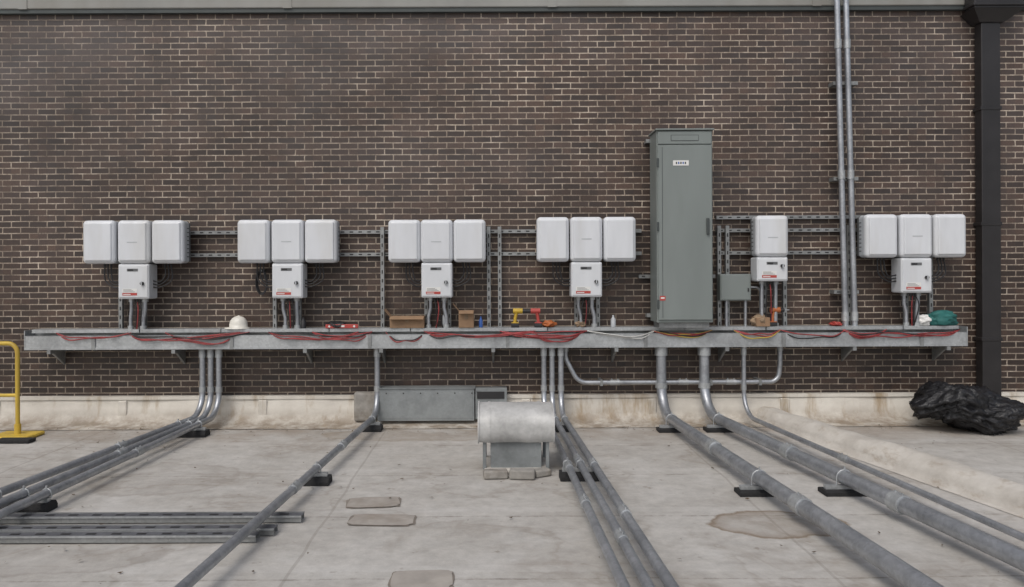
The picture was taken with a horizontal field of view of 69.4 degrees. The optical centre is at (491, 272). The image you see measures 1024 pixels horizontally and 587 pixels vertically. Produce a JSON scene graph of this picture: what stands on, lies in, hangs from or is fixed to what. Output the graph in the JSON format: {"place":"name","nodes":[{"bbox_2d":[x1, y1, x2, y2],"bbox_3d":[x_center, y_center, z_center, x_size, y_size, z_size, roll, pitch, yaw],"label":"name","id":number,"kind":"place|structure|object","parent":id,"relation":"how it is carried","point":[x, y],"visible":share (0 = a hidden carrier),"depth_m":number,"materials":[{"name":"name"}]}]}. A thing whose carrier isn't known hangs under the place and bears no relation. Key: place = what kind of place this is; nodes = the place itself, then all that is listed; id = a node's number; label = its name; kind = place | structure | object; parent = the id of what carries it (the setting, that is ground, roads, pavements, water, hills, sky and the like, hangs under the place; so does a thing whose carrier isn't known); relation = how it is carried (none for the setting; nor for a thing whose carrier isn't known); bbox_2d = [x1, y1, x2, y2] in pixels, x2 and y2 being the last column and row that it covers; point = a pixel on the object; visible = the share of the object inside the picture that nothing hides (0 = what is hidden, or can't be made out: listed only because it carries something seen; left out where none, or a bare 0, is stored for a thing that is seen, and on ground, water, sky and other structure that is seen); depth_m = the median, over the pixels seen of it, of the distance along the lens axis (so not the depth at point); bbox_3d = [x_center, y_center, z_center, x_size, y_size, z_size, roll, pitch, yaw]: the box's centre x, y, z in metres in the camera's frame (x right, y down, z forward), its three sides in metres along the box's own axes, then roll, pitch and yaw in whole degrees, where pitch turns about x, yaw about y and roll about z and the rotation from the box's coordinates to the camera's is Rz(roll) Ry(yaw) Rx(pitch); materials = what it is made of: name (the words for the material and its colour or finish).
{"place":"outdoors","nodes":[
{"label":"outdoors","id":0,"kind":"place"},
{"bbox_2d":[5,424,999,583],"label":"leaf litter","id":1,"kind":"object","parent":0,"point":[402,478],"visible":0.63,"depth_m":6.16,"materials":[{"name":"plant"}]},
{"bbox_2d":[0,426,1023,586],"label":"floor","id":2,"kind":"structure","parent":0,"point":[467,530],"depth_m":5.24,"materials":[{"name":"grey concrete"}]},
{"bbox_2d":[0,341,44,443],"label":"safety guardrail","id":3,"kind":"object","parent":2,"relation":"on","point":[17,435],"visible":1,"depth_m":7.68,"materials":[{"name":"yellow metal"}]},
{"bbox_2d":[0,485,57,512],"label":"conduit support block","id":4,"kind":"structure","parent":2,"relation":"on","point":[48,504],"depth_m":5.26,"materials":[{"name":"rubber"}]},
{"bbox_2d":[0,530,259,542],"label":"loose strut channel","id":5,"kind":"object","parent":2,"relation":"on","point":[185,536],"visible":0.92,"depth_m":4.64,"materials":[{"name":"metal"}]},
{"bbox_2d":[0,524,277,534],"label":"loose strut channel","id":6,"kind":"object","parent":2,"relation":"on","point":[267,529],"visible":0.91,"depth_m":4.79,"materials":[{"name":"metal"}]},
{"bbox_2d":[0,511,304,523],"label":"loose strut channel","id":7,"kind":"object","parent":2,"relation":"on","point":[154,517],"visible":0.9,"depth_m":5.01,"materials":[{"name":"metal"}]},
{"bbox_2d":[175,419,209,437],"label":"conduit support block","id":8,"kind":"structure","parent":2,"relation":"on","point":[201,431],"depth_m":7.66,"materials":[{"name":"rubber"}]},
{"bbox_2d":[0,349,205,495],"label":"electrical conduit","id":9,"kind":"object","parent":8,"relation":"on","point":[27,481],"visible":0.88,"depth_m":6.53,"materials":[{"name":"metal"}]},
{"bbox_2d":[0,349,213,507],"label":"electrical conduit","id":10,"kind":"object","parent":8,"relation":"on","point":[32,489],"visible":0.83,"depth_m":6.31,"materials":[{"name":"metal"}]},
{"bbox_2d":[0,349,222,519],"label":"electrical conduit","id":11,"kind":"object","parent":8,"relation":"on","point":[55,489],"visible":0.95,"depth_m":6.23,"materials":[{"name":"metal"}]},
{"bbox_2d":[303,461,331,485],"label":"conduit support block","id":12,"kind":"structure","parent":2,"relation":"on","point":[320,478],"depth_m":5.89,"materials":[{"name":"rubber"}]},
{"bbox_2d":[363,414,382,431],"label":"conduit support block","id":13,"kind":"structure","parent":2,"relation":"on","point":[375,426],"depth_m":7.89,"materials":[{"name":"rubber"}]},
{"bbox_2d":[346,496,400,508],"bbox_3d":[-0.870,1.688,5.448,0.409,0.004,0.262,0,0,-5],"label":"roof patch","id":14,"kind":"object","parent":2,"relation":"on","point":[372,502],"visible":1,"depth_m":5.43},
{"bbox_2d":[347,514,416,525],"bbox_3d":[-0.746,1.687,5.059,0.468,0.004,0.258,0,0,0],"label":"roof patch","id":15,"kind":"object","parent":2,"relation":"on","point":[381,520],"visible":1,"depth_m":5.04,"materials":[{"name":"grey concrete"}]},
{"bbox_2d":[388,570,454,586],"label":"roof patch","id":16,"kind":"object","parent":2,"relation":"on","point":[426,578],"visible":1,"depth_m":4.08,"materials":[{"name":"grey concrete"}]},
{"bbox_2d":[0,11,1023,395],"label":"brick wall","id":17,"kind":"structure","parent":2,"relation":"on","point":[508,121],"depth_m":8.45,"materials":[{"name":"brown brick"}]},
{"bbox_2d":[255,269,267,294],"bbox_3d":[-2.583,0.104,8.374,0.144,0.292,0.149,0,0,0],"label":"cable coil","id":18,"kind":"object","parent":17,"relation":"attached to","point":[258,289],"visible":0.88,"depth_m":8.31,"materials":[{"name":"black rubber"}]},
{"bbox_2d":[190,229,641,234],"bbox_3d":[-1.319,-0.467,8.418,6.041,0.040,0.060,0,0,0],"label":"strut channel","id":19,"kind":"object","parent":17,"relation":"attached to","point":[350,232],"visible":0.25,"depth_m":8.39,"materials":[{"name":"metal"}]},
{"bbox_2d":[190,251,641,256],"bbox_3d":[-1.317,-0.211,8.418,6.041,0.040,0.060,0,0,0],"label":"strut channel","id":20,"kind":"object","parent":17,"relation":"attached to","point":[361,254],"visible":0.28,"depth_m":8.39,"materials":[{"name":"metal"}]},
{"bbox_2d":[24,325,967,363],"bbox_3d":[0.049,0.813,8.290,10.390,0.414,0.319,0,0,0],"label":"wireway tray","id":21,"kind":"object","parent":17,"relation":"attached to","point":[722,339],"visible":0.93,"depth_m":8.15,"materials":[{"name":"metal"}]},
{"bbox_2d":[118,263,123,327],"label":"strut channel","id":22,"kind":"object","parent":21,"relation":"on","point":[121,313],"visible":0.3,"depth_m":8.35,"materials":[{"name":"metal"}]},
{"bbox_2d":[83,220,190,332],"bbox_3d":[-3.933,0.042,8.207,1.110,1.244,0.265,0,0,0],"label":"solar inverter","id":23,"kind":"object","parent":21,"relation":"on","point":[135,248],"visible":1,"depth_m":8.11,"materials":[{"name":"plastic"}]},
{"bbox_2d":[224,315,249,328],"bbox_3d":[-2.838,0.545,8.250,0.281,0.146,0.210,0,0,0],"label":"hard hat","id":24,"kind":"object","parent":21,"relation":"on","point":[238,322],"visible":1,"depth_m":8.19,"materials":[{"name":"white plastic"}]},
{"bbox_2d":[273,262,277,327],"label":"strut channel","id":25,"kind":"object","parent":21,"relation":"on","point":[275,321],"visible":0.3,"depth_m":8.35,"materials":[{"name":"metal"}]},
{"bbox_2d":[174,349,380,586],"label":"electrical conduit","id":26,"kind":"object","parent":21,"relation":"attached to","point":[207,565],"visible":0.91,"depth_m":4.99,"materials":[{"name":"metal"}]},
{"bbox_2d":[238,219,339,328],"bbox_3d":[-2.244,0.034,8.207,1.097,1.243,0.265,0,0,0],"label":"solar inverter","id":27,"kind":"object","parent":21,"relation":"on","point":[289,248],"visible":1,"depth_m":8.11,"materials":[{"name":"plastic"}]},
{"bbox_2d":[299,298,301,324],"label":"strut channel","id":28,"kind":"object","parent":21,"relation":"on","point":[300,308],"visible":0.09,"depth_m":8.35,"materials":[{"name":"metal"}]},
{"bbox_2d":[301,317,305,327],"bbox_3d":[-2.099,0.554,8.250,0.058,0.119,0.058,0,0,0],"label":"bottle","id":29,"kind":"object","parent":21,"relation":"on","point":[303,322],"visible":1,"depth_m":8.23,"materials":[{"name":"plastic"}]},
{"bbox_2d":[323,321,345,327],"bbox_3d":[-1.741,0.572,8.249,0.253,0.078,0.177,0,0,16],"label":"glove pile","id":30,"kind":"object","parent":21,"relation":"on","point":[337,323],"visible":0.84,"depth_m":8.19,"materials":[{"name":"black fabric"}]},
{"bbox_2d":[325,324,357,327],"bbox_3d":[-1.657,0.590,8.192,0.362,0.044,0.030,0,0,0],"label":"spirit level","id":31,"kind":"object","parent":21,"relation":"on","point":[345,326],"visible":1,"depth_m":8.18,"materials":[{"name":"metal"}]},
{"bbox_2d":[380,227,384,326],"bbox_3d":[-1.232,0.059,8.366,0.040,1.155,0.045,0,0,0],"label":"strut channel","id":32,"kind":"object","parent":21,"relation":"on","point":[382,256],"visible":0.98,"depth_m":8.35,"materials":[{"name":"metal"}]},
{"bbox_2d":[384,309,424,327],"bbox_3d":[-0.967,0.505,8.218,0.447,0.207,0.224,0,0,0],"label":"cardboard box","id":33,"kind":"object","parent":21,"relation":"on","point":[407,321],"visible":1,"depth_m":8.17,"materials":[{"name":"brown cardboard"}]},
{"bbox_2d":[424,262,427,326],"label":"strut channel","id":34,"kind":"object","parent":21,"relation":"on","point":[425,307],"visible":0.28,"depth_m":8.35,"materials":[{"name":"metal"}]},
{"bbox_2d":[388,220,485,327],"bbox_3d":[-0.599,0.031,8.207,1.073,1.236,0.265,0,0,0],"label":"solar inverter","id":35,"kind":"object","parent":21,"relation":"on","point":[412,242],"visible":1,"depth_m":8.09,"materials":[{"name":"plastic"}]},
{"bbox_2d":[447,262,450,326],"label":"strut channel","id":36,"kind":"object","parent":21,"relation":"on","point":[449,308],"visible":0.28,"depth_m":8.35,"materials":[{"name":"metal"}]},
{"bbox_2d":[453,303,473,327],"bbox_3d":[-0.313,0.472,8.218,0.233,0.267,0.224,0,0,0],"label":"cardboard box","id":37,"kind":"object","parent":21,"relation":"on","point":[466,318],"visible":1,"depth_m":8.17,"materials":[{"name":"brown cardboard"}]},
{"bbox_2d":[479,317,482,326],"bbox_3d":[-0.119,0.545,8.250,0.042,0.119,0.043,0,0,0],"label":"bottle","id":38,"kind":"object","parent":21,"relation":"on","point":[480,322],"visible":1,"depth_m":8.23,"materials":[{"name":"blue plastic"}]},
{"bbox_2d":[487,227,490,326],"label":"strut channel","id":39,"kind":"object","parent":21,"relation":"on","point":[488,283],"visible":0.96,"depth_m":8.35,"materials":[{"name":"metal"}]},
{"bbox_2d":[498,227,501,326],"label":"strut channel","id":40,"kind":"object","parent":21,"relation":"on","point":[499,285],"visible":0.96,"depth_m":8.35,"materials":[{"name":"metal"}]},
{"bbox_2d":[56,329,959,344],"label":"electrical wires","id":41,"kind":"object","parent":21,"relation":"on","point":[545,337],"visible":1,"depth_m":8.12,"materials":[{"name":"red plastic"}]},
{"bbox_2d":[511,308,526,326],"bbox_3d":[0.333,0.498,8.230,0.232,0.210,0.080,0,0,0],"label":"cordless drill","id":42,"kind":"object","parent":21,"relation":"on","point":[516,312],"visible":1,"depth_m":8.21,"materials":[{"name":"plastic"}]},
{"bbox_2d":[526,308,541,326],"bbox_3d":[0.448,0.498,8.230,0.232,0.210,0.080,0,0,0],"label":"cordless drill","id":43,"kind":"object","parent":21,"relation":"on","point":[536,312],"visible":1,"depth_m":8.21,"materials":[{"name":"plastic"}]},
{"bbox_2d":[542,320,556,326],"bbox_3d":[0.642,0.562,8.250,0.168,0.078,0.171,0,0,-42],"label":"rag","id":44,"kind":"object","parent":21,"relation":"on","point":[548,323],"visible":0.99,"depth_m":8.20,"materials":[{"name":"orange fabric"}]},
{"bbox_2d":[574,297,577,325],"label":"strut channel","id":45,"kind":"object","parent":21,"relation":"on","point":[575,312],"visible":0.16,"depth_m":8.35,"materials":[{"name":"metal"}]},
{"bbox_2d":[575,321,585,326],"bbox_3d":[0.995,0.565,8.254,0.138,0.068,0.192,0,0,0],"label":"rag","id":46,"kind":"object","parent":21,"relation":"on","point":[580,324],"visible":0.95,"depth_m":8.19,"materials":[{"name":"brown fabric"}]},
{"bbox_2d":[540,348,629,586],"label":"electrical conduit","id":47,"kind":"object","parent":21,"relation":"attached to","point":[619,576],"visible":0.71,"depth_m":4.87,"materials":[{"name":"metal"}]},
{"bbox_2d":[536,217,635,326],"bbox_3d":[1.044,0.012,8.207,1.091,1.258,0.265,0,0,0],"label":"solar inverter","id":48,"kind":"object","parent":21,"relation":"on","point":[585,245],"visible":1,"depth_m":8.10,"materials":[{"name":"plastic"}]},
{"bbox_2d":[596,297,599,325],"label":"strut channel","id":49,"kind":"object","parent":21,"relation":"on","point":[598,310],"visible":0.26,"depth_m":8.35,"materials":[{"name":"metal"}]},
{"bbox_2d":[549,348,654,586],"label":"electrical conduit","id":50,"kind":"object","parent":21,"relation":"attached to","point":[632,557],"visible":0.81,"depth_m":4.97,"materials":[{"name":"metal"}]},
{"bbox_2d":[611,315,615,326],"bbox_3d":[1.358,0.534,8.250,0.054,0.129,0.054,0,0,0],"label":"bottle","id":51,"kind":"object","parent":21,"relation":"on","point":[613,321],"visible":1,"depth_m":8.23,"materials":[{"name":"white plastic"}]},
{"bbox_2d":[557,348,678,586],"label":"electrical conduit","id":52,"kind":"object","parent":21,"relation":"attached to","point":[665,576],"visible":0.93,"depth_m":5.03,"materials":[{"name":"metal"}]},
{"bbox_2d":[564,347,782,385],"bbox_3d":[2.030,1.034,8.348,2.467,0.446,0.203,0,0,0],"label":"electrical conduit","id":53,"kind":"object","parent":21,"relation":"attached to","point":[686,381],"visible":0.9,"depth_m":8.26,"materials":[{"name":"metal"}]},
{"bbox_2d":[716,226,721,325],"bbox_3d":[2.573,0.043,8.366,0.040,1.155,0.045,0,0,0],"label":"strut channel","id":54,"kind":"object","parent":21,"relation":"on","point":[718,249],"visible":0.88,"depth_m":8.35,"materials":[{"name":"metal"}]},
{"bbox_2d":[725,226,729,325],"bbox_3d":[2.665,0.042,8.366,0.040,1.155,0.045,0,0,0],"label":"strut channel","id":55,"kind":"object","parent":21,"relation":"on","point":[726,249],"visible":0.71,"depth_m":8.35,"materials":[{"name":"metal"}]},
{"bbox_2d":[718,274,759,325],"bbox_3d":[2.790,0.311,8.289,0.475,0.602,0.107,0,0,0],"label":"junction box","id":56,"kind":"object","parent":21,"relation":"on","point":[734,287],"visible":0.93,"depth_m":8.24,"materials":[{"name":"grey metal"}]},
{"bbox_2d":[750,314,766,324],"bbox_3d":[2.997,0.516,8.246,0.196,0.148,0.185,0,0,30],"label":"rag","id":57,"kind":"object","parent":21,"relation":"on","point":[753,321],"visible":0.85,"depth_m":8.20,"materials":[{"name":"brown fabric"}]},
{"bbox_2d":[751,317,769,326],"bbox_3d":[3.003,0.541,8.249,0.152,0.101,0.162,0,0,0],"label":"cardboard box","id":58,"kind":"object","parent":21,"relation":"on","point":[763,324],"visible":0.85,"depth_m":8.17,"materials":[{"name":"brown cardboard"}]},
{"bbox_2d":[764,281,766,315],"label":"strut channel","id":59,"kind":"object","parent":21,"relation":"on","point":[765,298],"visible":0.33,"depth_m":8.35,"materials":[{"name":"metal"}]},
{"bbox_2d":[750,215,787,329],"bbox_3d":[3.084,-0.001,8.207,0.356,1.265,0.265,0,0,0],"label":"solar inverter","id":60,"kind":"object","parent":21,"relation":"on","point":[769,245],"visible":0.98,"depth_m":8.11,"materials":[{"name":"plastic"}]},
{"bbox_2d":[769,307,788,325],"bbox_3d":[3.196,0.486,8.230,0.232,0.210,0.080,0,0,0],"label":"cordless drill","id":61,"kind":"object","parent":21,"relation":"on","point":[773,322],"visible":0.89,"depth_m":8.21,"materials":[{"name":"orange plastic"}]},
{"bbox_2d":[782,256,786,324],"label":"strut channel","id":62,"kind":"object","parent":21,"relation":"on","point":[784,301],"visible":0.42,"depth_m":8.35,"materials":[{"name":"metal"}]},
{"bbox_2d":[828,321,842,325],"bbox_3d":[3.838,0.563,8.250,0.126,0.047,0.173,0,0,-18],"label":"rag","id":63,"kind":"object","parent":21,"relation":"on","point":[833,323],"visible":1,"depth_m":8.21,"materials":[{"name":"red fabric"}]},
{"bbox_2d":[834,0,848,325],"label":"riser conduit","id":64,"kind":"object","parent":21,"relation":"on","point":[841,172],"visible":0.91,"depth_m":8.26,"materials":[{"name":"metal"}]},
{"bbox_2d":[846,225,850,324],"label":"strut channel","id":65,"kind":"object","parent":21,"relation":"on","point":[848,268],"visible":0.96,"depth_m":8.35,"materials":[{"name":"metal"}]},
{"bbox_2d":[843,0,857,325],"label":"riser conduit","id":66,"kind":"object","parent":21,"relation":"on","point":[850,164],"visible":0.91,"depth_m":8.26,"materials":[{"name":"metal"}]},
{"bbox_2d":[741,347,1023,541],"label":"electrical conduit","id":67,"kind":"object","parent":21,"relation":"attached to","point":[996,525],"visible":0.9,"depth_m":5.73,"materials":[{"name":"metal"}]},
{"bbox_2d":[903,293,908,321],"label":"strut channel","id":68,"kind":"object","parent":21,"relation":"on","point":[907,308],"visible":0.09,"depth_m":8.35,"materials":[{"name":"metal"}]},
{"bbox_2d":[857,214,965,325],"bbox_3d":[4.662,-0.011,8.207,1.110,1.273,0.265,0,0,0],"label":"solar inverter","id":69,"kind":"object","parent":21,"relation":"on","point":[911,242],"visible":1,"depth_m":8.11,"materials":[{"name":"plastic"}]},
{"bbox_2d":[919,314,931,325],"bbox_3d":[4.817,0.520,8.253,0.156,0.125,0.188,0,0,0],"label":"plastic bag","id":70,"kind":"object","parent":21,"relation":"on","point":[925,320],"visible":0.85,"depth_m":8.19,"materials":[{"name":"plastic"}]},
{"bbox_2d":[927,257,932,313],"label":"strut channel","id":71,"kind":"object","parent":21,"relation":"on","point":[929,303],"visible":0.2,"depth_m":8.35,"materials":[{"name":"metal"}]},
{"bbox_2d":[924,310,958,325],"bbox_3d":[5.006,0.496,8.245,0.396,0.170,0.183,0,0,0],"label":"tool bag","id":72,"kind":"object","parent":21,"relation":"on","point":[942,317],"visible":0.95,"depth_m":8.19,"materials":[{"name":"teal fabric"}]},
{"bbox_2d":[0,0,1023,14],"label":"wall coping","id":73,"kind":"object","parent":17,"relation":"on","point":[83,7],"depth_m":8.38,"materials":[{"name":"metal"}]},
{"bbox_2d":[638,274,714,277],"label":"strut channel","id":74,"kind":"object","parent":17,"relation":"attached to","point":[643,276],"visible":0.23,"depth_m":8.39,"materials":[{"name":"metal"}]},
{"bbox_2d":[644,128,713,327],"bbox_3d":[2.092,-0.483,8.204,0.685,2.156,0.485,0,0,0],"label":"electrical cabinet","id":75,"kind":"object","parent":17,"relation":"attached to","point":[681,265],"visible":1,"depth_m":7.99,"materials":[{"name":"grey metal"}]},
{"bbox_2d":[715,228,856,231],"bbox_3d":[3.832,-0.489,8.418,2.556,0.040,0.060,0,0,0],"label":"strut channel","id":76,"kind":"object","parent":17,"relation":"attached to","point":[799,230],"visible":0.43,"depth_m":8.39,"materials":[{"name":"metal"}]},
{"bbox_2d":[715,251,856,254],"bbox_3d":[3.833,-0.234,8.418,2.556,0.040,0.060,0,0,0],"label":"strut channel","id":77,"kind":"object","parent":17,"relation":"attached to","point":[789,252],"visible":0.4,"depth_m":8.39,"materials":[{"name":"metal"}]},
{"bbox_2d":[715,215,862,219],"bbox_3d":[3.444,-0.635,8.418,1.781,0.040,0.060,0,0,0],"label":"strut channel","id":78,"kind":"object","parent":17,"relation":"attached to","point":[788,217],"visible":0.56,"depth_m":8.39,"materials":[{"name":"metal"}]},
{"bbox_2d":[828,81,857,87],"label":"strut channel","id":79,"kind":"object","parent":17,"relation":"attached to","point":[833,84],"visible":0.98,"depth_m":8.35,"materials":[{"name":"metal"}]},
{"bbox_2d":[829,177,857,181],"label":"strut channel","id":80,"kind":"object","parent":17,"relation":"attached to","point":[833,179],"visible":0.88,"depth_m":8.33,"materials":[{"name":"metal"}]},
{"bbox_2d":[829,290,858,293],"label":"strut channel","id":81,"kind":"object","parent":17,"relation":"attached to","point":[836,291],"visible":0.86,"depth_m":8.32,"materials":[{"name":"metal"}]},
{"bbox_2d":[960,0,1023,394],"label":"downspout","id":82,"kind":"object","parent":17,"relation":"attached to","point":[986,18],"visible":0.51,"depth_m":8.31,"materials":[{"name":"brown metal"}]},
{"bbox_2d":[0,392,1023,429],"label":"base flashing","id":83,"kind":"object","parent":2,"relation":"on","point":[642,410],"visible":0.6,"depth_m":8.38,"materials":[{"name":"beige concrete"}]},
{"bbox_2d":[354,385,506,420],"bbox_3d":[-0.682,1.464,8.293,1.710,0.377,0.195,0,0,0],"label":"metal enclosure","id":84,"kind":"object","parent":83,"relation":"on","point":[433,403],"visible":0.91,"depth_m":8.21,"materials":[{"name":"metal"}]},
{"bbox_2d":[478,400,554,473],"bbox_3d":[0.206,1.403,6.420,0.642,0.568,0.559,0,0,0],"label":"roof vent hood","id":85,"kind":"object","parent":2,"relation":"on","point":[515,434],"visible":0.98,"depth_m":6.22,"materials":[{"name":"metal"}]},
{"bbox_2d":[483,467,550,479],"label":"concrete blocks","id":86,"kind":"object","parent":2,"relation":"on","point":[521,473],"depth_m":6.04,"materials":[{"name":"grey concrete"}]},
{"bbox_2d":[555,414,568,431],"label":"conduit support block","id":87,"kind":"structure","parent":2,"relation":"on","point":[564,427],"depth_m":7.85,"materials":[{"name":"rubber"}]},
{"bbox_2d":[559,457,598,481],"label":"conduit support block","id":88,"kind":"structure","parent":2,"relation":"on","point":[564,476],"depth_m":6.00,"materials":[{"name":"rubber"}]},
{"bbox_2d":[656,412,680,432],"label":"conduit support block","id":89,"kind":"structure","parent":2,"relation":"on","point":[666,428],"depth_m":7.81,"materials":[{"name":"rubber"}]},
{"bbox_2d":[655,347,943,586],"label":"electrical conduit","id":90,"kind":"object","parent":89,"relation":"on","point":[896,568],"visible":0.91,"depth_m":4.90,"materials":[{"name":"metal"}]},
{"bbox_2d":[703,412,731,432],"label":"conduit support block","id":91,"kind":"structure","parent":2,"relation":"on","point":[713,428],"depth_m":7.80,"materials":[{"name":"rubber"}]},
{"bbox_2d":[734,467,773,496],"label":"conduit support block","id":92,"kind":"structure","parent":2,"relation":"on","point":[748,490],"depth_m":5.58,"materials":[{"name":"rubber"}]},
{"bbox_2d":[818,467,864,496],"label":"conduit support block","id":93,"kind":"structure","parent":2,"relation":"on","point":[833,490],"depth_m":5.58,"materials":[{"name":"rubber"}]},
{"bbox_2d":[698,347,1023,571],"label":"electrical conduit","id":94,"kind":"object","parent":93,"relation":"on","point":[972,536],"visible":0.89,"depth_m":5.20,"materials":[{"name":"metal"}]},
{"bbox_2d":[756,406,1023,517],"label":"expansion joint cover","id":95,"kind":"object","parent":2,"relation":"on","point":[979,486],"visible":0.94,"depth_m":6.16,"materials":[{"name":"grey metal"}]},
{"bbox_2d":[909,380,1023,434],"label":"black trash bag","id":96,"kind":"object","parent":2,"relation":"on","point":[985,410],"visible":1,"depth_m":7.61,"materials":[{"name":"black plastic"}]}
]}

